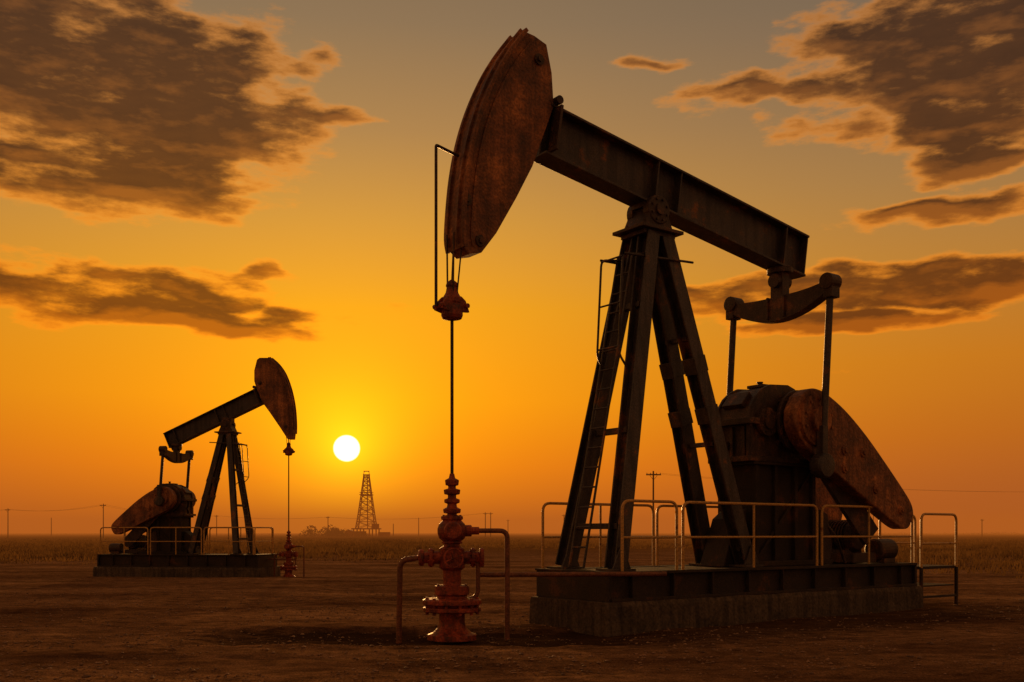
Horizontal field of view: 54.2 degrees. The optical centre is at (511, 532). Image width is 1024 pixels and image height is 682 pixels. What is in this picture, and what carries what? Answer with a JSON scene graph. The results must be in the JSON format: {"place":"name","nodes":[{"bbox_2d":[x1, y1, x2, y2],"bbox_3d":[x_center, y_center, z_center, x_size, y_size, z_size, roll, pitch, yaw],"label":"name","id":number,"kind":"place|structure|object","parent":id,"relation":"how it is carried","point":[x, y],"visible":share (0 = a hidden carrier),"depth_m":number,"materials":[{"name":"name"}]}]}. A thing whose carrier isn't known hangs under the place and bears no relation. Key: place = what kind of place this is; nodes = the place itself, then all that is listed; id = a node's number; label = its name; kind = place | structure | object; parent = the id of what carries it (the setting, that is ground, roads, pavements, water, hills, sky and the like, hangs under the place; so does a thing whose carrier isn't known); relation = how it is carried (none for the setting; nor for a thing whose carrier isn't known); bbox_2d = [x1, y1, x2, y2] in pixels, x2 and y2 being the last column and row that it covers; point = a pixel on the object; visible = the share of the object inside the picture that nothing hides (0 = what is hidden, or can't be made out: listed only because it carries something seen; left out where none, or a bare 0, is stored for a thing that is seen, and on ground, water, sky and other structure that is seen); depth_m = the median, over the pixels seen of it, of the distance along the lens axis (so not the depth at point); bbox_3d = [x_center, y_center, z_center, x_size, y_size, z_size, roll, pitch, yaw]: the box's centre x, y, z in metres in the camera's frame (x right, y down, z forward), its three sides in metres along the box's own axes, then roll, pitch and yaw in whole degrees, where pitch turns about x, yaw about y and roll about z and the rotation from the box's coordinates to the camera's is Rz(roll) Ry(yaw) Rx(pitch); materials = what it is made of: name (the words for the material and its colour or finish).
{"place":"outdoors","nodes":[
{"label":"outdoors","id":0,"kind":"place"},
{"bbox_2d":[0,533,1023,681],"bbox_3d":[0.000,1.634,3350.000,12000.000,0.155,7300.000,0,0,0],"label":"ground","id":1,"kind":"structure","parent":0,"point":[355,580],"depth_m":16.31,"materials":[{"name":"brown soil"}]},
{"bbox_2d":[100,504,105,537],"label":"utility pole","id":2,"kind":"object","parent":1,"relation":"on","point":[103,505],"visible":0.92,"depth_m":269.92,"materials":[{"name":"brown wood"}]},
{"bbox_2d":[2,473,989,518],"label":"power line","id":3,"kind":"object","parent":2,"relation":"attached to","point":[464,515],"visible":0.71,"depth_m":283.77,"materials":[{"name":"brown metal"}]},
{"bbox_2d":[93,357,296,577],"bbox_3d":[-11.584,-2.318,37.105,7.526,8.236,2.210,0,0,10],"label":"pumpjack","id":4,"kind":"object","parent":1,"relation":"on","point":[169,543],"visible":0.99,"depth_m":36.71,"materials":[{"name":"metal"}]},
{"bbox_2d":[268,530,304,576],"bbox_3d":[-8.523,0.777,36.540,1.971,1.782,0.677,0,0,10],"label":"wellhead","id":5,"kind":"object","parent":1,"relation":"on","point":[288,567],"visible":0.99,"depth_m":36.39,"materials":[{"name":"red paint"}]},
{"bbox_2d":[299,524,371,536],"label":"scrub bushes","id":6,"kind":"object","parent":1,"relation":"on","point":[332,532],"visible":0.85,"depth_m":444.31,"materials":[{"name":"brown plant"}]},
{"bbox_2d":[345,471,389,536],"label":"oil derrick","id":7,"kind":"object","parent":1,"relation":"on","point":[375,526],"visible":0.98,"depth_m":448.00,"materials":[{"name":"metal"}]},
{"bbox_2d":[1,532,1022,534],"bbox_3d":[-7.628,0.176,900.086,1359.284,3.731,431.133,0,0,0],"label":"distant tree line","id":8,"kind":"object","parent":1,"relation":"on","point":[998,533],"visible":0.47,"depth_m":878.17,"materials":[{"name":"brown plant"}]},
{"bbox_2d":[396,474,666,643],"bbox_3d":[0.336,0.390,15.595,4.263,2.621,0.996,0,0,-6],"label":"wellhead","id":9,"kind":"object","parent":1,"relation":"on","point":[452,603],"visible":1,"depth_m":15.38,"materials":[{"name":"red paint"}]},
{"bbox_2d":[646,471,660,507],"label":"utility pole","id":10,"kind":"object","parent":1,"relation":"on","point":[653,474],"visible":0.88,"depth_m":131.89,"materials":[{"name":"brown wood"}]},
{"bbox_2d":[432,27,957,636],"bbox_3d":[4.101,-3.160,19.155,13.064,9.920,2.720,0,0,-36],"label":"pumpjack","id":11,"kind":"object","parent":1,"relation":"on","point":[796,475],"visible":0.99,"depth_m":18.16,"materials":[{"name":"metal"}]},
{"bbox_2d":[0,537,1023,578],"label":"grass","id":12,"kind":"structure","parent":0,"point":[18,550],"depth_m":94.61,"materials":[{"name":"brown plant"}]},
{"bbox_2d":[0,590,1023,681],"bbox_3d":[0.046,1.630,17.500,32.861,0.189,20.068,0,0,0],"label":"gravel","id":13,"kind":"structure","parent":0,"point":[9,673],"depth_m":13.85,"materials":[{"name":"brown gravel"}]},
{"bbox_2d":[0,0,1023,532],"label":"sky","id":14,"kind":"structure","parent":0,"point":[193,193],"materials":[{"name":"orange"}]}
]}

